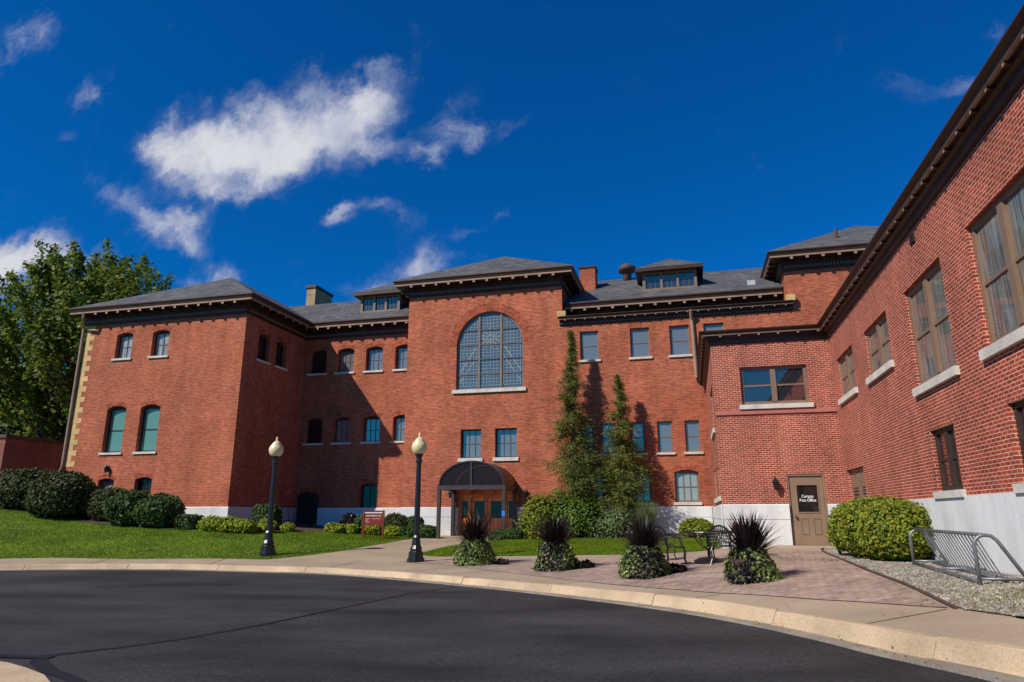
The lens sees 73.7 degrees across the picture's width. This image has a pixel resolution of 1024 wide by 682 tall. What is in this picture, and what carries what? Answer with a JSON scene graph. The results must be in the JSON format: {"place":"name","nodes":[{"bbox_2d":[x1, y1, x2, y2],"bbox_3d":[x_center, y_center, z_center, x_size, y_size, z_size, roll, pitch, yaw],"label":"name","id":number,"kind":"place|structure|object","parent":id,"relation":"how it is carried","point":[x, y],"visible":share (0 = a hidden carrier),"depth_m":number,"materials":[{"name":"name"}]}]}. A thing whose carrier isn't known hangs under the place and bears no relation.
{"place":"outdoors","nodes":[
{"label":"outdoors","id":0,"kind":"place"},
{"bbox_2d":[0,570,990,681],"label":"road","id":1,"kind":"structure","parent":0,"point":[453,633],"depth_m":8.68,"materials":[{"name":"asphalt"}]},
{"bbox_2d":[0,661,49,681],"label":"kerb island","id":2,"kind":"structure","parent":1,"relation":"on","point":[10,672],"depth_m":6.86,"materials":[{"name":"concrete"}]},
{"bbox_2d":[0,587,450,681],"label":"tar seam","id":3,"kind":"object","parent":1,"relation":"on","point":[42,663],"visible":1,"depth_m":7.72,"materials":[{"name":"asphalt"}]},
{"bbox_2d":[0,564,1023,681],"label":"kerb","id":4,"kind":"structure","parent":1,"relation":"on","point":[977,658],"depth_m":8.70,"materials":[{"name":"concrete"}]},
{"bbox_2d":[0,558,1023,645],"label":"sidewalk","id":5,"kind":"structure","parent":0,"point":[986,627],"depth_m":9.20,"materials":[{"name":"concrete"}]},
{"bbox_2d":[0,509,1023,618],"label":"lawn","id":6,"kind":"structure","parent":0,"point":[168,539],"depth_m":24.78,"materials":[{"name":"green plant"}]},
{"bbox_2d":[0,237,176,441],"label":"leafy tree","id":7,"kind":"object","parent":6,"relation":"on","point":[54,345],"visible":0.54,"depth_m":41.40,"materials":[{"name":"green plant"}]},
{"bbox_2d":[0,506,381,534],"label":"planting bed","id":8,"kind":"object","parent":6,"relation":"on","point":[299,526],"visible":0.3,"depth_m":29.38,"materials":[{"name":"soil"}]},
{"bbox_2d":[0,467,52,507],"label":"clipped shrub","id":9,"kind":"object","parent":8,"relation":"on","point":[14,483],"visible":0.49,"depth_m":30.26,"materials":[{"name":"plant"}]},
{"bbox_2d":[21,470,99,517],"bbox_3d":[-19.630,6.674,29.855,3.160,2.086,2.745,-4,-15,14],"label":"clipped shrub","id":10,"kind":"object","parent":8,"relation":"on","point":[63,493],"visible":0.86,"depth_m":28.93,"materials":[{"name":"plant"}]},
{"bbox_2d":[85,487,124,520],"bbox_3d":[-17.515,7.093,29.697,1.875,1.479,1.702,-4,-15,14],"label":"clipped shrub","id":11,"kind":"object","parent":8,"relation":"on","point":[93,505],"visible":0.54,"depth_m":29.13,"materials":[{"name":"plant"}]},
{"bbox_2d":[101,488,150,525],"bbox_3d":[-15.929,6.953,28.550,2.060,1.544,2.054,-4,-15,14],"label":"clipped shrub","id":12,"kind":"object","parent":8,"relation":"on","point":[119,504],"visible":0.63,"depth_m":27.84,"materials":[{"name":"plant"}]},
{"bbox_2d":[129,492,185,527],"bbox_3d":[-14.598,6.980,28.217,2.321,1.452,1.984,-4,-15,14],"label":"clipped shrub","id":13,"kind":"object","parent":8,"relation":"on","point":[159,509],"visible":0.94,"depth_m":27.56,"materials":[{"name":"plant"}]},
{"bbox_2d":[173,513,204,529],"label":"box shrub","id":14,"kind":"object","parent":8,"relation":"on","point":[187,521],"visible":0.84,"depth_m":27.11,"materials":[{"name":"plant"}]},
{"bbox_2d":[229,518,257,532],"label":"yellow shrub","id":15,"kind":"object","parent":8,"relation":"on","point":[242,525],"visible":0.99,"depth_m":26.12,"materials":[{"name":"plant"}]},
{"bbox_2d":[250,504,282,528],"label":"box shrub","id":16,"kind":"object","parent":8,"relation":"on","point":[259,512],"visible":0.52,"depth_m":27.86,"materials":[{"name":"plant"}]},
{"bbox_2d":[256,517,277,531],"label":"yellow shrub","id":17,"kind":"object","parent":8,"relation":"on","point":[262,526],"visible":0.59,"depth_m":26.71,"materials":[{"name":"plant"}]},
{"bbox_2d":[279,522,295,531],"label":"yellow shrub","id":18,"kind":"object","parent":8,"relation":"on","point":[288,526],"visible":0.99,"depth_m":27.62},
{"bbox_2d":[278,506,297,525],"bbox_3d":[-10.513,8.129,31.611,1.235,0.969,0.039,-4,-15,14],"label":"metal railing","id":19,"kind":"object","parent":8,"relation":"on","point":[288,520],"visible":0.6,"depth_m":31.57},
{"bbox_2d":[324,522,343,533],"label":"yellow shrub","id":20,"kind":"object","parent":8,"relation":"on","point":[333,527],"visible":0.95,"depth_m":28.85,"materials":[{"name":"plant"}]},
{"bbox_2d":[338,512,356,526],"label":"dark leaf plant","id":21,"kind":"object","parent":8,"relation":"on","point":[347,518],"visible":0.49,"depth_m":30.05,"materials":[{"name":"plant"}]},
{"bbox_2d":[342,522,358,533],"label":"yellow shrub","id":22,"kind":"object","parent":8,"relation":"on","point":[351,528],"visible":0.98,"depth_m":29.14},
{"bbox_2d":[353,514,362,532],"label":"green shrub","id":23,"kind":"object","parent":8,"relation":"on","point":[358,520],"visible":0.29,"depth_m":29.75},
{"bbox_2d":[360,525,381,535],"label":"yellow shrub","id":24,"kind":"object","parent":8,"relation":"on","point":[375,530],"visible":0.8,"depth_m":29.07,"materials":[{"name":"plant"}]},
{"bbox_2d":[381,525,399,536],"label":"yellow shrub","id":25,"kind":"object","parent":8,"relation":"on","point":[392,531],"visible":0.89,"depth_m":29.00,"materials":[{"name":"plant"}]},
{"bbox_2d":[384,512,407,535],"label":"green shrub","id":26,"kind":"object","parent":8,"relation":"on","point":[395,519],"visible":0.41,"depth_m":29.70,"materials":[{"name":"plant"}]},
{"bbox_2d":[405,516,424,525],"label":"green shrub","id":27,"kind":"object","parent":8,"relation":"on","point":[410,519],"visible":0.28,"depth_m":29.78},
{"bbox_2d":[196,515,222,530],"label":"yellow shrub","id":28,"kind":"object","parent":6,"relation":"on","point":[205,523],"visible":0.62,"depth_m":26.41,"materials":[{"name":"plant"}]},
{"bbox_2d":[211,515,239,531],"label":"yellow shrub","id":29,"kind":"object","parent":6,"relation":"on","point":[224,524],"visible":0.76,"depth_m":26.21,"materials":[{"name":"plant"}]},
{"bbox_2d":[259,437,283,555],"bbox_3d":[-8.025,5.148,22.870,0.540,3.880,0.514,-4,-15,14],"label":"street lamp","id":30,"kind":"object","parent":6,"relation":"on","point":[276,449],"visible":1,"depth_m":22.72,"materials":[{"name":"black metal"}]},
{"bbox_2d":[362,510,384,538],"bbox_3d":[-5.646,7.509,27.762,0.910,1.220,0.070,-2,-15,8],"label":"red sign","id":31,"kind":"object","parent":6,"relation":"on","point":[373,517],"visible":0.99,"depth_m":27.80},
{"bbox_2d":[398,524,435,537],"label":"hedge","id":32,"kind":"object","parent":6,"relation":"on","point":[427,531],"visible":0.86,"depth_m":28.75,"materials":[{"name":"plant"}]},
{"bbox_2d":[488,528,524,540],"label":"hedge","id":33,"kind":"object","parent":6,"relation":"on","point":[509,533],"visible":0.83,"depth_m":27.25,"materials":[{"name":"plant"}]},
{"bbox_2d":[523,533,715,538],"bbox_3d":[3.894,7.659,26.768,7.900,0.235,4.050,-4,-15,14],"label":"planting bed","id":34,"kind":"object","parent":6,"relation":"on","point":[675,534],"visible":0.21,"depth_m":26.64,"materials":[{"name":"soil"}]},
{"bbox_2d":[513,490,555,538],"bbox_3d":[1.107,7.088,27.887,1.733,2.010,1.708,-11,-18,36],"label":"yew shrub","id":35,"kind":"object","parent":34,"relation":"on","point":[538,506],"visible":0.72,"depth_m":27.46,"materials":[{"name":"plant"}]},
{"bbox_2d":[537,330,607,509],"bbox_3d":[2.602,3.818,29.230,2.955,8.961,2.968,9,-17,-31],"label":"conifer","id":36,"kind":"object","parent":34,"relation":"on","point":[572,459],"visible":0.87,"depth_m":29.04,"materials":[{"name":"plant"}]},
{"bbox_2d":[543,484,610,537],"bbox_3d":[2.401,6.923,27.809,2.988,2.201,2.470,7,-16,-24],"label":"yew shrub","id":37,"kind":"object","parent":34,"relation":"on","point":[583,513],"visible":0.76,"depth_m":27.29,"materials":[{"name":"plant"}]},
{"bbox_2d":[587,507,637,538],"bbox_3d":[4.010,7.185,27.087,2.506,1.263,2.089,-4,-15,14],"label":"yew shrub","id":38,"kind":"object","parent":34,"relation":"on","point":[606,524],"visible":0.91,"depth_m":26.71,"materials":[{"name":"plant"}]},
{"bbox_2d":[585,373,658,521],"bbox_3d":[4.497,4.710,28.619,3.345,6.869,3.115,-4,-15,14],"label":"conifer","id":39,"kind":"object","parent":34,"relation":"on","point":[623,452],"visible":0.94,"depth_m":28.30,"materials":[{"name":"plant"}]},
{"bbox_2d":[678,517,714,537],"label":"green shrub","id":40,"kind":"object","parent":34,"relation":"on","point":[694,524],"visible":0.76,"depth_m":25.46,"materials":[{"name":"plant"}]},
{"bbox_2d":[824,548,1023,616],"bbox_3d":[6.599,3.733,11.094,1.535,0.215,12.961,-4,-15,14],"label":"gravel","id":41,"kind":"structure","parent":6,"relation":"on","point":[887,567],"depth_m":8.89,"materials":[{"name":"gravel"}]},
{"bbox_2d":[824,495,933,561],"bbox_3d":[7.421,3.820,13.798,1.811,1.411,3.277,-4,-15,14],"label":"lime bush","id":42,"kind":"object","parent":41,"relation":"on","point":[880,528],"visible":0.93,"depth_m":12.78,"materials":[{"name":"green plant"}]},
{"bbox_2d":[821,548,957,608],"bbox_3d":[6.281,4.076,12.352,0.182,0.206,10.568,-4,-15,16],"label":"garden edging","id":43,"kind":"object","parent":41,"relation":"on","point":[944,602],"visible":0.96,"depth_m":9.52,"materials":[{"name":"black metal"}]},
{"bbox_2d":[909,528,1023,584],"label":"bike rack","id":44,"kind":"object","parent":41,"relation":"on","point":[976,567],"visible":0.95,"depth_m":9.69,"materials":[{"name":"metal"}]},
{"bbox_2d":[0,0,1023,405],"label":"sky","id":45,"kind":"structure","parent":0,"point":[277,148],"materials":[{"name":"blue"}]},
{"bbox_2d":[423,539,718,555],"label":"lawn","id":46,"kind":"structure","parent":0,"point":[536,551],"depth_m":22.66,"materials":[{"name":"plant"}]},
{"bbox_2d":[268,535,1018,618],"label":"path","id":47,"kind":"structure","parent":0,"point":[397,551],"depth_m":21.46,"materials":[{"name":"concrete"}]},
{"bbox_2d":[407,433,426,562],"bbox_3d":[-2.891,4.751,20.950,0.540,3.880,0.514,-4,-15,14],"label":"street lamp","id":48,"kind":"object","parent":47,"relation":"on","point":[419,446],"visible":0.99,"depth_m":20.80,"materials":[{"name":"black metal"}]},
{"bbox_2d":[629,498,665,527],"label":"ornamental grass","id":49,"kind":"object","parent":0,"point":[650,511],"depth_m":26.51,"materials":[{"name":"plant"}]},
{"bbox_2d":[403,550,945,606],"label":"brick paving","id":50,"kind":"structure","parent":0,"point":[815,578],"depth_m":12.11,"materials":[{"name":"brick"}]},
{"bbox_2d":[440,509,505,566],"bbox_3d":[-1.066,5.543,19.339,2.153,1.584,1.841,5,-15,-19],"label":"flower planter","id":51,"kind":"object","parent":50,"relation":"on","point":[473,547],"visible":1,"depth_m":18.98,"materials":[{"name":"plant"}]},
{"bbox_2d":[518,510,580,571],"bbox_3d":[1.003,4.956,16.998,1.875,1.476,1.937,1,-14,-4],"label":"flower planter","id":52,"kind":"object","parent":50,"relation":"on","point":[554,550],"visible":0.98,"depth_m":16.57,"materials":[{"name":"plant"}]},
{"bbox_2d":[576,558,595,568],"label":"dark leaf plant","id":53,"kind":"object","parent":50,"relation":"on","point":[585,564],"visible":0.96,"depth_m":16.53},
{"bbox_2d":[608,515,674,579],"bbox_3d":[2.694,4.186,14.008,1.617,1.296,1.684,-3,-15,11],"label":"flower planter","id":54,"kind":"object","parent":50,"relation":"on","point":[642,556],"visible":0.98,"depth_m":13.72,"materials":[{"name":"plant"}]},
{"bbox_2d":[654,526,677,559],"bbox_3d":[3.768,5.043,17.024,0.543,0.846,0.562,4,-15,-15],"label":"patio chair","id":55,"kind":"object","parent":50,"relation":"on","point":[667,540],"visible":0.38,"depth_m":17.22,"materials":[{"name":"black metal"}]},
{"bbox_2d":[661,527,688,565],"bbox_3d":[3.683,4.648,15.469,0.562,0.846,0.543,-2,-15,9],"label":"patio chair","id":56,"kind":"object","parent":50,"relation":"on","point":[681,546],"visible":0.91,"depth_m":15.32,"materials":[{"name":"black metal"}]},
{"bbox_2d":[668,562,687,572],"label":"dark leaf plant","id":57,"kind":"object","parent":50,"relation":"on","point":[676,567],"visible":0.62,"depth_m":14.00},
{"bbox_2d":[681,531,727,563],"bbox_3d":[4.456,4.663,15.476,1.168,0.683,1.167,-4,-15,14],"label":"patio table","id":58,"kind":"object","parent":50,"relation":"on","point":[707,559],"visible":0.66,"depth_m":15.30,"materials":[{"name":"black metal"}]},
{"bbox_2d":[707,525,733,565],"bbox_3d":[4.439,4.328,14.473,0.543,0.846,0.562,-6,-15,22],"label":"patio chair","id":59,"kind":"object","parent":50,"relation":"on","point":[714,538],"visible":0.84,"depth_m":14.34,"materials":[{"name":"black metal"}]},
{"bbox_2d":[709,510,793,584],"bbox_3d":[4.135,3.558,11.873,1.672,1.261,1.504,-7,-16,26],"label":"flower planter","id":60,"kind":"object","parent":50,"relation":"on","point":[748,558],"visible":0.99,"depth_m":11.54,"materials":[{"name":"ceramic"}]},
{"bbox_2d":[780,556,1023,613],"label":"weeds","id":61,"kind":"object","parent":50,"relation":"on","point":[1015,593],"visible":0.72,"depth_m":7.81,"materials":[{"name":"green plant"}]},
{"bbox_3d":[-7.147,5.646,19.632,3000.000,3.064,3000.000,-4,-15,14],"label":"ground","id":62,"kind":"structure","parent":0,"visible":0},
{"bbox_2d":[0,371,59,436],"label":"leafy tree","id":63,"kind":"object","parent":62,"relation":"on","point":[3,430],"visible":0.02,"depth_m":46.01,"materials":[{"name":"green plant"}]},
{"bbox_2d":[0,434,68,471],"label":"building","id":64,"kind":"structure","parent":62,"relation":"on","point":[17,452],"depth_m":36.36,"materials":[{"name":"brick"}]},
{"bbox_2d":[58,226,879,535],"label":"brick building","id":65,"kind":"structure","parent":62,"relation":"on","point":[198,398],"depth_m":31.59,"materials":[{"name":"brick"}]},
{"bbox_2d":[97,474,115,488],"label":"window","id":66,"kind":"structure","parent":65,"relation":"in","point":[106,483],"depth_m":31.00,"materials":[{"name":"brown paint"}]},
{"bbox_2d":[98,402,128,454],"bbox_3d":[-18.286,4.027,31.525,1.268,2.449,0.340,-4,-15,14],"label":"window","id":67,"kind":"structure","parent":65,"relation":"in","point":[117,415],"depth_m":31.65,"materials":[{"name":"teal"}]},
{"bbox_2d":[111,328,134,360],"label":"window","id":68,"kind":"structure","parent":65,"relation":"in","point":[125,346],"depth_m":32.66,"materials":[{"name":"glass"}]},
{"bbox_2d":[134,473,153,492],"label":"window","id":69,"kind":"structure","parent":65,"relation":"in","point":[144,484],"depth_m":30.51,"materials":[{"name":"black"}]},
{"bbox_2d":[132,400,162,453],"bbox_3d":[-16.485,3.912,31.077,1.268,2.449,0.340,-4,-15,14],"label":"window","id":70,"kind":"structure","parent":65,"relation":"in","point":[149,430],"depth_m":31.21,"materials":[{"name":"teal"}]},
{"bbox_2d":[147,326,171,358],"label":"window","id":71,"kind":"structure","parent":65,"relation":"in","point":[162,338],"depth_m":32.17,"materials":[{"name":"glass"}]},
{"bbox_2d":[256,330,271,364],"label":"window","id":72,"kind":"structure","parent":65,"relation":"in","point":[262,340],"depth_m":32.41,"materials":[{"name":"black"}]},
{"bbox_2d":[274,337,288,370],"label":"window","id":73,"kind":"structure","parent":65,"relation":"in","point":[279,352],"depth_m":33.78,"materials":[{"name":"black"}]},
{"bbox_2d":[297,492,318,524],"bbox_3d":[-10.061,8.463,33.697,1.230,1.930,0.100,-4,-15,14],"label":"side door","id":74,"kind":"structure","parent":65,"relation":"in","point":[307,503],"depth_m":33.74,"materials":[{"name":"black"}]},
{"bbox_2d":[302,414,323,445],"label":"window","id":75,"kind":"structure","parent":65,"relation":"in","point":[314,437],"depth_m":34.74,"materials":[{"name":"black"}]},
{"bbox_2d":[307,346,328,375],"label":"window","id":76,"kind":"structure","parent":65,"relation":"in","point":[319,357],"depth_m":35.64,"materials":[{"name":"black"}]},
{"bbox_2d":[330,413,351,444],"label":"window","id":77,"kind":"structure","parent":65,"relation":"in","point":[342,435],"depth_m":34.37,"materials":[{"name":"grey"}]},
{"bbox_2d":[334,344,355,374],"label":"window","id":78,"kind":"structure","parent":65,"relation":"in","point":[346,361],"depth_m":35.27,"materials":[{"name":"grey"}]},
{"bbox_2d":[356,479,378,511],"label":"window","id":79,"kind":"structure","parent":65,"relation":"in","point":[368,491],"depth_m":33.18,"materials":[{"name":"teal"}]},
{"bbox_2d":[360,412,381,443],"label":"window","id":80,"kind":"structure","parent":65,"relation":"in","point":[372,424],"depth_m":33.98,"materials":[{"name":"blue"}]},
{"bbox_2d":[363,342,384,372],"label":"window","id":81,"kind":"structure","parent":65,"relation":"in","point":[374,363],"depth_m":34.88,"materials":[{"name":"blue"}]},
{"bbox_2d":[390,411,404,442],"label":"window","id":82,"kind":"structure","parent":65,"relation":"in","point":[400,420],"depth_m":33.63,"materials":[{"name":"blue"}]},
{"bbox_2d":[392,341,407,370],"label":"window","id":83,"kind":"structure","parent":65,"relation":"in","point":[401,365],"depth_m":34.52,"materials":[{"name":"blue"}]},
{"bbox_2d":[458,429,482,461],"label":"window","id":84,"kind":"structure","parent":65,"relation":"in","point":[471,439],"depth_m":31.48,"materials":[{"name":"blue"}]},
{"bbox_2d":[436,460,516,538],"bbox_3d":[-1.485,6.906,29.452,3.000,3.329,2.010,-4,-15,14],"label":"entrance canopy","id":85,"kind":"object","parent":65,"relation":"attached to","point":[472,475],"visible":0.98,"depth_m":28.87,"materials":[{"name":"metal"}]},
{"bbox_2d":[471,497,487,534],"bbox_3d":[-1.459,7.835,30.462,0.770,1.720,0.114,-4,-15,14],"label":"entrance door","id":86,"kind":"structure","parent":65,"relation":"in","point":[480,503],"depth_m":30.60,"materials":[{"name":"brown wood"}]},
{"bbox_2d":[448,303,531,393],"bbox_3d":[-1.047,0.287,32.225,4.110,4.340,0.270,-4,-15,14],"label":"arched window","id":87,"kind":"structure","parent":65,"relation":"in","point":[490,346],"depth_m":32.26,"materials":[{"name":"glass"}]},
{"bbox_2d":[488,497,501,532],"bbox_3d":[-0.693,7.787,30.272,0.770,1.720,0.114,-4,-15,14],"label":"entrance door","id":88,"kind":"structure","parent":65,"relation":"in","point":[494,503],"depth_m":30.36,"materials":[{"name":"brown wood"}]},
{"bbox_2d":[493,428,518,460],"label":"window","id":89,"kind":"structure","parent":65,"relation":"in","point":[506,439],"depth_m":31.08,"materials":[{"name":"blue"}]},
{"bbox_2d":[578,424,594,456],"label":"window","id":90,"kind":"structure","parent":65,"relation":"in","point":[591,432],"depth_m":30.12,"materials":[{"name":"glass"}]},
{"bbox_2d":[579,331,600,361],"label":"window","id":91,"kind":"structure","parent":65,"relation":"in","point":[589,346],"depth_m":31.11,"materials":[{"name":"glass"}]},
{"bbox_2d":[580,467,604,504],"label":"window","id":92,"kind":"structure","parent":65,"relation":"in","point":[600,492],"depth_m":29.54,"materials":[{"name":"glass"}]},
{"bbox_2d":[600,423,617,455],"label":"window","id":93,"kind":"structure","parent":65,"relation":"in","point":[604,426],"depth_m":29.93,"materials":[{"name":"glass"}]},
{"bbox_2d":[630,422,647,454],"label":"window","id":94,"kind":"structure","parent":65,"relation":"in","point":[639,434],"depth_m":29.60,"materials":[{"name":"glass"}]},
{"bbox_2d":[629,328,652,359],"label":"window","id":95,"kind":"structure","parent":65,"relation":"in","point":[639,338],"depth_m":30.56,"materials":[{"name":"glass"}]},
{"bbox_2d":[629,466,653,504],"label":"window","id":96,"kind":"structure","parent":65,"relation":"in","point":[647,494],"depth_m":29.02,"materials":[{"name":"glass"}]},
{"bbox_2d":[656,421,675,454],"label":"window","id":97,"kind":"structure","parent":65,"relation":"in","point":[664,428],"depth_m":29.29,"materials":[{"name":"glass"}]},
{"bbox_2d":[669,325,692,357],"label":"window","id":98,"kind":"structure","parent":65,"relation":"in","point":[679,335],"depth_m":30.14,"materials":[{"name":"glass"}]},
{"bbox_2d":[672,465,701,504],"bbox_3d":[7.317,6.021,28.561,1.150,1.644,0.270,-4,-15,14],"label":"window","id":99,"kind":"structure","parent":65,"relation":"in","point":[686,480],"depth_m":28.63,"materials":[{"name":"glass"}]},
{"bbox_2d":[684,420,703,453],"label":"window","id":100,"kind":"structure","parent":65,"relation":"in","point":[692,430],"depth_m":29.02,"materials":[{"name":"glass"}]},
{"bbox_2d":[703,323,723,330],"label":"window","id":101,"kind":"structure","parent":65,"relation":"in","point":[716,326],"depth_m":29.93,"materials":[{"name":"glass"}]},
{"bbox_2d":[697,4,1023,575],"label":"brick wing","id":102,"kind":"structure","parent":62,"relation":"on","point":[896,371],"depth_m":12.68,"materials":[{"name":"brick"}]},
{"bbox_2d":[739,365,813,409],"bbox_3d":[7.876,1.386,20.520,2.080,1.300,0.230,-4,-15,14],"label":"window","id":103,"kind":"structure","parent":102,"relation":"in","point":[769,387],"depth_m":20.57,"materials":[{"name":"glass"}]},
{"bbox_2d":[788,476,828,544],"bbox_3d":[8.456,4.828,19.477,0.908,1.913,0.163,-4,-15,14],"label":"post office door","id":104,"kind":"structure","parent":102,"relation":"in","point":[809,521],"depth_m":19.50,"materials":[{"name":"paint"}]},
{"bbox_2d":[838,347,857,405],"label":"window","id":105,"kind":"structure","parent":102,"relation":"in","point":[849,386],"depth_m":18.46,"materials":[{"name":"glass"}]},
{"bbox_2d":[850,467,866,500],"bbox_3d":[9.242,4.384,17.956,0.070,2.040,2.000,-4,-15,14],"label":"louvre door","id":106,"kind":"structure","parent":102,"relation":"in","point":[857,475],"depth_m":18.27,"materials":[{"name":"brown paint"}]},
{"bbox_2d":[865,313,894,384],"bbox_3d":[8.254,0.177,15.352,0.210,1.263,2.180,-4,-15,14],"label":"window","id":107,"kind":"structure","parent":102,"relation":"in","point":[881,361],"depth_m":15.35,"materials":[{"name":"glass"}]},
{"bbox_2d":[907,261,959,396],"bbox_3d":[7.427,-0.191,12.122,0.210,2.033,2.230,-4,-15,14],"label":"window","id":108,"kind":"structure","parent":102,"relation":"in","point":[935,353],"depth_m":12.12,"materials":[{"name":"glass"}]},
{"bbox_2d":[933,424,966,498],"bbox_3d":[7.458,2.069,11.668,0.210,1.197,1.380,-4,-15,14],"label":"window","id":109,"kind":"structure","parent":102,"relation":"in","point":[945,440],"depth_m":11.70,"materials":[{"name":"black"}]},
{"bbox_2d":[970,172,1023,360],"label":"window","id":110,"kind":"structure","parent":102,"relation":"in","point":[998,235],"depth_m":9.38,"materials":[{"name":"glass"}]},
{"bbox_2d":[1012,399,1023,492],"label":"window","id":111,"kind":"structure","parent":102,"relation":"in","point":[1018,407],"depth_m":9.15,"materials":[{"name":"black"}]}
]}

